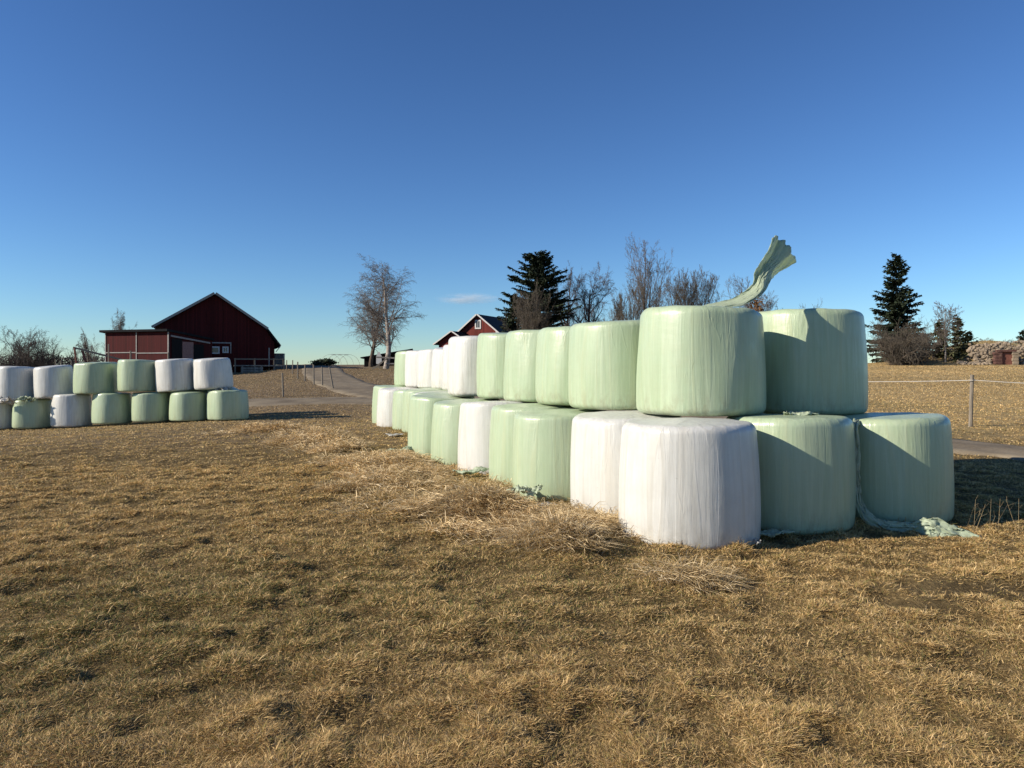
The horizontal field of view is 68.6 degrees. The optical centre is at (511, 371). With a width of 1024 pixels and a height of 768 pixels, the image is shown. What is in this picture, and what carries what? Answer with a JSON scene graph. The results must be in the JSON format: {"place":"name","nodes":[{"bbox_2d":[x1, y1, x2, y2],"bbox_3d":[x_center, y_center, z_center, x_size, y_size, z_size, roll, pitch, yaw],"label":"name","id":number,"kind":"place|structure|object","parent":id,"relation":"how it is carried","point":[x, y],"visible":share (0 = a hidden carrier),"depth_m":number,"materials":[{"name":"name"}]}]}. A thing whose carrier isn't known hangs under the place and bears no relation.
{"place":"outdoors","nodes":[
{"label":"outdoors","id":0,"kind":"place"},
{"bbox_2d":[302,364,479,398],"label":"driveway","id":1,"kind":"structure","parent":0,"point":[344,383],"depth_m":48.97,"materials":[{"name":"gravel"}]},
{"bbox_2d":[0,340,1023,767],"bbox_3d":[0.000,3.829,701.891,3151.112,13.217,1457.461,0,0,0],"label":"ground","id":2,"kind":"structure","parent":0,"point":[954,587],"depth_m":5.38,"materials":[{"name":"plant"}]},
{"bbox_2d":[0,402,13,429],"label":"wrapped bale","id":3,"kind":"object","parent":2,"relation":"on","point":[5,416],"visible":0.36,"depth_m":25.46},
{"bbox_2d":[0,396,16,404],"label":"film scrap","id":4,"kind":"object","parent":3,"relation":"on","point":[9,400],"visible":1,"depth_m":24.80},
{"bbox_2d":[0,366,33,400],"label":"wrapped bale","id":5,"kind":"object","parent":3,"relation":"on","point":[16,382],"visible":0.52,"depth_m":25.26},
{"bbox_2d":[0,342,21,365],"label":"oak tree","id":6,"kind":"object","parent":2,"relation":"on","point":[1,362],"visible":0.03,"depth_m":97.63,"materials":[{"name":"brown plant"}]},
{"bbox_2d":[12,398,51,428],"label":"wrapped bale","id":7,"kind":"object","parent":2,"relation":"on","point":[35,414],"visible":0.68,"depth_m":25.22},
{"bbox_2d":[16,396,35,401],"bbox_3d":[-16.144,0.924,24.938,0.581,0.223,0.348,0,0,0],"label":"film scrap","id":8,"kind":"object","parent":7,"relation":"on","point":[25,398],"visible":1,"depth_m":24.91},
{"bbox_2d":[33,365,73,398],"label":"wrapped bale","id":9,"kind":"object","parent":7,"relation":"on","point":[50,381],"visible":0.85,"depth_m":25.24},
{"bbox_2d":[0,325,101,367],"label":"oak tree","id":10,"kind":"object","parent":2,"relation":"on","point":[40,356],"visible":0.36,"depth_m":93.99,"materials":[{"name":"plant"}]},
{"bbox_2d":[0,354,104,364],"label":"wood","id":11,"kind":"object","parent":2,"relation":"on","point":[101,359],"visible":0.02,"depth_m":182.72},
{"bbox_2d":[50,394,92,426],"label":"wrapped bale","id":12,"kind":"object","parent":2,"relation":"on","point":[70,410],"visible":0.9,"depth_m":25.07},
{"bbox_2d":[73,328,99,368],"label":"birch tree","id":13,"kind":"object","parent":2,"relation":"on","point":[87,356],"visible":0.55,"depth_m":91.34,"materials":[{"name":"brown plant"}]},
{"bbox_2d":[73,344,120,362],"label":"pole frame","id":14,"kind":"object","parent":2,"relation":"on","point":[84,357],"visible":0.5,"depth_m":62.25,"materials":[{"name":"brown wood"}]},
{"bbox_2d":[91,393,132,423],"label":"wrapped bale","id":15,"kind":"object","parent":2,"relation":"on","point":[110,408],"visible":0.88,"depth_m":25.04},
{"bbox_2d":[73,362,117,393],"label":"wrapped bale","id":16,"kind":"object","parent":15,"relation":"on","point":[94,377],"visible":0.89,"depth_m":25.03},
{"bbox_2d":[102,311,137,359],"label":"birch tree","id":17,"kind":"object","parent":2,"relation":"on","point":[119,325],"visible":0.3,"depth_m":97.25,"materials":[{"name":"brown plant"}]},
{"bbox_2d":[131,391,170,421],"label":"wrapped bale","id":18,"kind":"object","parent":2,"relation":"on","point":[152,406],"visible":0.81,"depth_m":24.99},
{"bbox_2d":[117,359,155,391],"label":"wrapped bale","id":19,"kind":"object","parent":18,"relation":"on","point":[135,375],"visible":0.88,"depth_m":24.95},
{"bbox_2d":[155,359,194,391],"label":"wrapped bale","id":20,"kind":"object","parent":18,"relation":"on","point":[171,375],"visible":0.94,"depth_m":24.97},
{"bbox_2d":[99,329,213,362],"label":"barn wing","id":21,"kind":"structure","parent":2,"relation":"on","point":[149,344],"depth_m":66.40,"materials":[{"name":"wood"}]},
{"bbox_2d":[172,338,181,358],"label":"doorway","id":22,"kind":"structure","parent":21,"relation":"in","point":[176,343],"depth_m":66.05,"materials":[{"name":"black"}]},
{"bbox_2d":[182,342,192,358],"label":"sliding door","id":23,"kind":"structure","parent":21,"relation":"in","point":[187,347],"depth_m":67.32,"materials":[{"name":"wood"}]},
{"bbox_2d":[194,344,203,358],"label":"doorway","id":24,"kind":"structure","parent":21,"relation":"in","point":[198,349],"depth_m":68.73,"materials":[{"name":"black"}]},
{"bbox_2d":[169,391,207,420],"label":"wrapped bale","id":25,"kind":"object","parent":2,"relation":"on","point":[187,406],"visible":0.94,"depth_m":24.84},
{"bbox_2d":[151,292,280,373],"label":"barn","id":26,"kind":"structure","parent":2,"relation":"on","point":[232,329],"depth_m":74.39,"materials":[{"name":"wood"}]},
{"bbox_2d":[212,346,219,353],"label":"window","id":27,"kind":"structure","parent":26,"relation":"in","point":[215,349],"depth_m":73.99,"materials":[{"name":"white glass"}]},
{"bbox_2d":[222,347,228,352],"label":"window","id":28,"kind":"structure","parent":26,"relation":"in","point":[224,349],"depth_m":74.30,"materials":[{"name":"white glass"}]},
{"bbox_2d":[206,389,248,419],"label":"wrapped bale","id":29,"kind":"object","parent":2,"relation":"on","point":[231,404],"visible":0.97,"depth_m":24.81},
{"bbox_2d":[193,358,232,389],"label":"wrapped bale","id":30,"kind":"object","parent":29,"relation":"on","point":[211,373],"visible":0.95,"depth_m":24.92},
{"bbox_2d":[214,387,230,389],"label":"film scrap","id":31,"kind":"object","parent":29,"relation":"on","point":[226,388],"visible":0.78,"depth_m":24.98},
{"bbox_2d":[241,366,262,372],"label":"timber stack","id":32,"kind":"object","parent":2,"relation":"on","point":[247,371],"visible":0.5,"depth_m":72.20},
{"bbox_2d":[233,358,284,373],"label":"fence","id":33,"kind":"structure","parent":2,"relation":"on","point":[255,365],"depth_m":73.16,"materials":[{"name":"brown wood"}]},
{"bbox_2d":[274,353,284,367],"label":"farm trailer","id":34,"kind":"object","parent":2,"relation":"on","point":[279,356],"visible":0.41,"depth_m":87.05,"materials":[{"name":"grey metal"}]},
{"bbox_2d":[281,373,283,396],"bbox_3d":[-11.804,0.774,38.691,0.144,1.385,0.102,0,0,-29],"label":"fence post","id":35,"kind":"object","parent":2,"relation":"on","point":[282,386],"visible":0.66,"depth_m":38.65,"materials":[{"name":"grey wood"}]},
{"bbox_2d":[304,364,305,380],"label":"fence post","id":36,"kind":"object","parent":2,"relation":"on","point":[305,372],"visible":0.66,"depth_m":50.60,"materials":[{"name":"grey wood"}]},
{"bbox_2d":[309,361,322,365],"bbox_3d":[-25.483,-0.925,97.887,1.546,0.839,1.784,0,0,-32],"label":"car","id":37,"kind":"object","parent":2,"relation":"on","point":[319,363],"visible":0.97,"depth_m":97.80,"materials":[{"name":"metal"}]},
{"bbox_2d":[321,367,322,384],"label":"fence post","id":38,"kind":"object","parent":2,"relation":"on","point":[322,375],"visible":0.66,"depth_m":46.29,"materials":[{"name":"grey wood"}]},
{"bbox_2d":[308,358,338,365],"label":"juniper shrub","id":39,"kind":"object","parent":2,"relation":"on","point":[327,362],"visible":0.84,"depth_m":99.48,"materials":[{"name":"green plant"}]},
{"bbox_2d":[329,367,333,387],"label":"fence post","id":40,"kind":"object","parent":2,"relation":"on","point":[331,377],"visible":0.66,"depth_m":43.65,"materials":[{"name":"grey wood"}]},
{"bbox_2d":[324,354,359,364],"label":"hoop frame","id":41,"kind":"object","parent":2,"relation":"on","point":[338,355],"visible":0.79,"depth_m":105.70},
{"bbox_2d":[376,352,381,368],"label":"sign board","id":42,"kind":"object","parent":2,"relation":"on","point":[378,360],"visible":0.68,"depth_m":78.00,"materials":[{"name":"white wood"}]},
{"bbox_2d":[344,275,417,366],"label":"birch tree","id":43,"kind":"object","parent":2,"relation":"on","point":[373,347],"visible":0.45,"depth_m":83.76,"materials":[{"name":"brown plant"}]},
{"bbox_2d":[372,356,394,368],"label":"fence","id":44,"kind":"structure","parent":2,"relation":"on","point":[387,357],"depth_m":70.93,"materials":[{"name":"brown wood"}]},
{"bbox_2d":[343,253,426,368],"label":"birch tree","id":45,"kind":"object","parent":2,"relation":"on","point":[382,335],"visible":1,"depth_m":74.36,"materials":[{"name":"grey plant"}]},
{"bbox_2d":[360,349,412,366],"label":"shed","id":46,"kind":"structure","parent":2,"relation":"on","point":[366,361],"depth_m":91.84,"materials":[{"name":"wood"}]},
{"bbox_2d":[372,385,405,422],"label":"wrapped bale","id":47,"kind":"object","parent":2,"relation":"on","point":[376,388],"visible":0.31,"depth_m":23.25},
{"bbox_2d":[394,351,406,385],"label":"wrapped bale","id":48,"kind":"object","parent":47,"relation":"on","point":[399,372],"visible":0.24,"depth_m":23.45},
{"bbox_2d":[385,433,402,435],"bbox_3d":[-2.886,1.562,18.510,0.377,0.073,0.307,0,0,-39],"label":"film scrap","id":49,"kind":"object","parent":2,"relation":"on","point":[395,434],"visible":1,"depth_m":18.48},
{"bbox_2d":[377,387,417,426],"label":"wrapped bale","id":50,"kind":"object","parent":2,"relation":"on","point":[384,406],"visible":0.44,"depth_m":21.77},
{"bbox_2d":[405,350,418,386],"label":"wrapped bale","id":51,"kind":"object","parent":50,"relation":"on","point":[411,368],"visible":0.3,"depth_m":22.20},
{"bbox_2d":[392,390,403,429],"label":"wrapped bale","id":52,"kind":"object","parent":2,"relation":"on","point":[397,410],"visible":0.23,"depth_m":20.67},
{"bbox_2d":[417,349,433,387],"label":"wrapped bale","id":53,"kind":"object","parent":52,"relation":"on","point":[424,361],"visible":0.35,"depth_m":20.98},
{"bbox_2d":[388,445,412,450],"bbox_3d":[-2.139,1.523,14.414,0.516,0.200,0.424,0,0,36],"label":"film scrap","id":54,"kind":"object","parent":2,"relation":"on","point":[408,447],"visible":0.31,"depth_m":14.35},
{"bbox_2d":[402,388,442,432],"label":"wrapped bale","id":55,"kind":"object","parent":2,"relation":"on","point":[405,400],"visible":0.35,"depth_m":19.56},
{"bbox_2d":[431,347,442,388],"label":"wrapped bale","id":56,"kind":"object","parent":55,"relation":"on","point":[436,371],"visible":0.21,"depth_m":19.73},
{"bbox_2d":[408,390,447,416],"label":"wrapped bale","id":57,"kind":"object","parent":2,"relation":"on","point":[412,393],"visible":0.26,"depth_m":18.37},
{"bbox_2d":[442,345,447,389],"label":"wrapped bale","id":58,"kind":"object","parent":57,"relation":"on","point":[444,368],"visible":0.12,"depth_m":18.52},
{"bbox_2d":[408,395,473,455],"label":"wrapped bale","id":59,"kind":"object","parent":2,"relation":"on","point":[420,420],"visible":0.42,"depth_m":14.21},
{"bbox_2d":[447,336,477,395],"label":"wrapped bale","id":60,"kind":"object","parent":59,"relation":"on","point":[461,366],"visible":0.39,"depth_m":14.18},
{"bbox_2d":[417,392,474,398],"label":"wrapped bale","id":61,"kind":"object","parent":2,"relation":"on","point":[436,393],"visible":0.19,"depth_m":15.77},
{"bbox_2d":[431,398,500,464],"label":"wrapped bale","id":62,"kind":"object","parent":2,"relation":"on","point":[444,432],"visible":0.45,"depth_m":12.88},
{"bbox_2d":[476,333,506,398],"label":"wrapped bale","id":63,"kind":"object","parent":62,"relation":"on","point":[490,364],"visible":0.32,"depth_m":12.92},
{"bbox_2d":[414,479,525,520],"bbox_3d":[-0.391,1.400,8.308,1.473,0.400,1.282,0,0,0],"label":"grass tussock","id":64,"kind":"object","parent":2,"relation":"on","point":[464,496],"depth_m":8.18,"materials":[{"name":"plant"}]},
{"bbox_2d":[433,314,508,346],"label":"house","id":65,"kind":"structure","parent":2,"relation":"on","point":[476,324],"depth_m":94.87,"materials":[{"name":"red wood"}]},
{"bbox_2d":[475,320,480,328],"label":"window","id":66,"kind":"structure","parent":65,"relation":"in","point":[477,322],"depth_m":94.96,"materials":[{"name":"white glass"}]},
{"bbox_2d":[458,401,536,474],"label":"wrapped bale","id":67,"kind":"object","parent":2,"relation":"on","point":[474,433],"visible":0.48,"depth_m":11.66},
{"bbox_2d":[503,330,539,401],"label":"wrapped bale","id":68,"kind":"object","parent":67,"relation":"on","point":[520,365],"visible":0.38,"depth_m":11.67},
{"bbox_2d":[499,293,524,331],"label":"spruce tree","id":69,"kind":"object","parent":2,"relation":"on","point":[509,321],"visible":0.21,"depth_m":79.78,"materials":[{"name":"green plant"}]},
{"bbox_2d":[507,484,542,497],"bbox_3d":[0.135,1.446,9.083,0.371,0.175,0.353,0,0,-38],"label":"film scrap","id":70,"kind":"object","parent":2,"relation":"on","point":[533,491],"visible":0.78,"depth_m":9.04,"materials":[{"name":"plastic"}]},
{"bbox_2d":[500,280,555,331],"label":"deciduous tree","id":71,"kind":"object","parent":2,"relation":"on","point":[522,317],"visible":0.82,"depth_m":75.81,"materials":[{"name":"brown plant"}]},
{"bbox_2d":[489,403,579,484],"bbox_3d":[0.339,1.066,11.045,1.336,1.178,1.339,0,0,35],"label":"wrapped bale","id":72,"kind":"object","parent":2,"relation":"on","point":[501,444],"visible":0.39,"depth_m":10.60},
{"bbox_2d":[535,326,570,404],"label":"wrapped bale","id":73,"kind":"object","parent":72,"relation":"on","point":[551,374],"visible":0.23,"depth_m":10.46},
{"bbox_2d":[495,250,582,332],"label":"spruce tree","id":74,"kind":"object","parent":2,"relation":"on","point":[539,261],"visible":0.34,"depth_m":81.19,"materials":[{"name":"green plant"}]},
{"bbox_2d":[486,505,626,559],"bbox_3d":[0.390,1.399,6.692,1.389,0.381,1.226,0,0,0],"label":"grass tussock","id":75,"kind":"object","parent":2,"relation":"on","point":[533,530],"depth_m":6.59,"materials":[{"name":"plant"}]},
{"bbox_2d":[513,408,607,500],"bbox_3d":[0.670,1.081,9.845,1.362,1.149,1.374,0,0,43],"label":"wrapped bale","id":76,"kind":"object","parent":2,"relation":"on","point":[541,446],"visible":0.56,"depth_m":9.25},
{"bbox_2d":[555,497,579,509],"bbox_3d":[0.832,1.525,8.609,0.908,0.216,0.806,0,0,0],"label":"grass tussock","id":77,"kind":"object","parent":2,"relation":"on","point":[569,503],"depth_m":8.59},
{"bbox_2d":[551,262,594,325],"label":"deciduous tree","id":78,"kind":"object","parent":2,"relation":"on","point":[567,322],"visible":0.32,"depth_m":88.01,"materials":[{"name":"brown plant"}]},
{"bbox_2d":[202,420,968,558],"bbox_3d":[-1.651,1.442,14.049,6.740,0.460,17.097,0,0,-29],"label":"dry hay","id":79,"kind":"object","parent":2,"relation":"on","point":[401,470],"visible":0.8,"depth_m":9.55,"materials":[{"name":"beige plant"}]},
{"bbox_2d":[453,466,488,474],"bbox_3d":[-0.606,1.479,11.145,0.519,0.129,0.294,0,0,-21],"label":"film scrap","id":80,"kind":"object","parent":79,"relation":"on","point":[475,470],"visible":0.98,"depth_m":11.12,"materials":[{"name":"plastic"}]},
{"bbox_2d":[556,262,616,325],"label":"deciduous tree","id":81,"kind":"object","parent":2,"relation":"on","point":[583,294],"visible":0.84,"depth_m":83.02,"materials":[{"name":"brown plant"}]},
{"bbox_2d":[603,278,645,320],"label":"deciduous tree","id":82,"kind":"object","parent":2,"relation":"on","point":[618,311],"visible":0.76,"depth_m":69.83,"materials":[{"name":"brown plant"}]},
{"bbox_2d":[570,410,680,515],"bbox_3d":[1.344,1.064,8.755,1.329,1.182,1.377,0,0,-40],"label":"wrapped bale","id":83,"kind":"object","parent":2,"relation":"on","point":[595,455],"visible":0.52,"depth_m":8.27},
{"bbox_2d":[568,320,639,409],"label":"wrapped bale","id":84,"kind":"object","parent":83,"relation":"on","point":[602,364],"visible":0.64,"depth_m":9.16},
{"bbox_2d":[601,233,674,320],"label":"deciduous tree","id":85,"kind":"object","parent":2,"relation":"on","point":[639,281],"visible":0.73,"depth_m":71.43,"materials":[{"name":"brown plant"}]},
{"bbox_2d":[618,417,760,550],"bbox_3d":[1.747,1.067,7.459,1.351,1.176,1.338,0,0,-33],"label":"wrapped bale","id":86,"kind":"object","parent":2,"relation":"on","point":[690,481],"visible":0.91,"depth_m":6.89},
{"bbox_2d":[659,264,719,306],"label":"deciduous tree","id":87,"kind":"object","parent":2,"relation":"on","point":[679,289],"visible":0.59,"depth_m":74.97,"materials":[{"name":"brown plant"}]},
{"bbox_2d":[622,551,770,596],"bbox_3d":[1.359,1.522,5.720,1.229,0.246,1.041,0,0,0],"label":"grass tussock","id":88,"kind":"object","parent":2,"relation":"on","point":[693,567],"depth_m":5.67,"materials":[{"name":"plant"}]},
{"bbox_2d":[715,276,782,311],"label":"deciduous tree","id":89,"kind":"object","parent":2,"relation":"on","point":[760,299],"visible":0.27,"depth_m":79.88,"materials":[{"name":"brown plant"}]},
{"bbox_2d":[751,538,760,544],"bbox_3d":[2.255,1.567,6.918,0.082,0.064,0.071,0,0,-36],"label":"film scrap","id":90,"kind":"object","parent":2,"relation":"on","point":[754,541],"visible":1,"depth_m":6.91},
{"bbox_2d":[750,295,764,311],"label":"beech shrub","id":91,"kind":"object","parent":2,"relation":"on","point":[756,306],"visible":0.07,"depth_m":65.52,"materials":[{"name":"brown plant"}]},
{"bbox_2d":[760,528,794,536],"bbox_3d":[2.549,1.565,7.304,0.393,0.066,0.233,0,0,0],"label":"film scrap","id":92,"kind":"object","parent":2,"relation":"on","point":[771,532],"visible":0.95,"depth_m":7.27,"materials":[{"name":"plastic"}]},
{"bbox_2d":[726,414,855,534],"bbox_3d":[2.971,1.051,8.097,1.356,1.178,1.365,0,0,14],"label":"wrapped bale","id":93,"kind":"object","parent":2,"relation":"on","point":[807,464],"visible":0.69,"depth_m":7.48},
{"bbox_2d":[636,235,795,415],"bbox_3d":[2.414,-0.569,8.727,2.129,2.088,1.412,0,0,-38],"label":"wrapped bale","id":94,"kind":"object","parent":93,"relation":"on","point":[707,360],"visible":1,"depth_m":7.91},
{"bbox_2d":[782,411,818,414],"bbox_3d":[3.057,0.448,7.992,0.369,0.062,0.226,0,0,0],"label":"film scrap","id":95,"kind":"object","parent":93,"relation":"on","point":[797,413],"visible":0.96,"depth_m":7.92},
{"bbox_2d":[865,252,934,362],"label":"spruce tree","id":96,"kind":"object","parent":2,"relation":"on","point":[896,300],"visible":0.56,"depth_m":69.62,"materials":[{"name":"green plant"}]},
{"bbox_2d":[866,315,938,365],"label":"shrub","id":97,"kind":"object","parent":2,"relation":"on","point":[894,355],"visible":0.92,"depth_m":62.09,"materials":[{"name":"brown plant"}]},
{"bbox_2d":[837,412,981,537],"bbox_3d":[4.229,1.092,8.262,1.361,1.229,1.919,0,0,6],"label":"wrapped bale","id":98,"kind":"object","parent":2,"relation":"on","point":[904,464],"visible":0.66,"depth_m":7.92},
{"bbox_2d":[894,324,939,364],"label":"shrub","id":99,"kind":"object","parent":2,"relation":"on","point":[924,358],"visible":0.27,"depth_m":63.40,"materials":[{"name":"brown plant"}]},
{"bbox_2d":[913,327,941,357],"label":"shrub","id":100,"kind":"object","parent":2,"relation":"on","point":[933,344],"visible":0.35,"depth_m":65.70,"materials":[{"name":"brown plant"}]},
{"bbox_2d":[928,319,950,357],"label":"young conifer","id":101,"kind":"object","parent":2,"relation":"on","point":[942,352],"visible":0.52,"depth_m":65.80,"materials":[{"name":"green plant"}]},
{"bbox_2d":[868,375,1017,426],"bbox_3d":[11.456,0.868,20.235,14.042,1.727,0.620,0,0,29],"label":"tape fence","id":102,"kind":"object","parent":2,"relation":"on","point":[971,394],"visible":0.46,"depth_m":19.63,"materials":[{"name":"white plastic"}]},
{"bbox_2d":[926,301,963,361],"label":"birch tree","id":103,"kind":"object","parent":2,"relation":"on","point":[944,331],"visible":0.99,"depth_m":63.35,"materials":[{"name":"brown plant"}]},
{"bbox_2d":[938,314,974,361],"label":"young conifer","id":104,"kind":"object","parent":2,"relation":"on","point":[956,355],"visible":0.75,"depth_m":63.82,"materials":[{"name":"green plant"}]},
{"bbox_2d":[958,330,978,356],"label":"young conifer","id":105,"kind":"object","parent":2,"relation":"on","point":[970,335],"visible":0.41,"depth_m":64.81,"materials":[{"name":"green plant"}]},
{"bbox_2d":[943,338,1023,364],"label":"root cellar","id":106,"kind":"object","parent":2,"relation":"on","point":[1004,353],"visible":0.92,"depth_m":61.62,"materials":[{"name":"grey stone"}]},
{"bbox_2d":[1002,352,1011,364],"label":"door","id":107,"kind":"structure","parent":106,"relation":"in","point":[1007,356],"depth_m":60.97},
{"bbox_2d":[966,496,1020,530],"bbox_3d":[4.833,1.445,7.605,0.627,0.381,0.254,0,0,0],"label":"dry weed","id":108,"kind":"object","parent":2,"relation":"on","point":[994,516],"visible":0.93,"depth_m":7.60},
{"bbox_2d":[1016,329,1023,344],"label":"pine tree","id":109,"kind":"object","parent":2,"relation":"on","point":[1021,337],"visible":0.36,"depth_m":91.94,"materials":[{"name":"green plant"}]},
{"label":"wrapped bale","id":110,"kind":"object","parent":2,"relation":"on","visible":0},
{"bbox_2d":[759,308,867,414],"bbox_3d":[3.608,-0.118,9.258,1.404,1.246,1.383,0,0,9],"label":"wrapped bale","id":111,"kind":"object","parent":110,"relation":"on","point":[816,360],"visible":0.73,"depth_m":8.64},
{"bbox_2d":[0,0,1023,364],"label":"sky","id":112,"kind":"structure","parent":0,"point":[158,157],"materials":[{"name":"blue"}]},
{"bbox_2d":[91,397,1023,460],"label":"road","id":113,"kind":"structure","parent":0,"point":[970,447],"depth_m":16.39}
]}

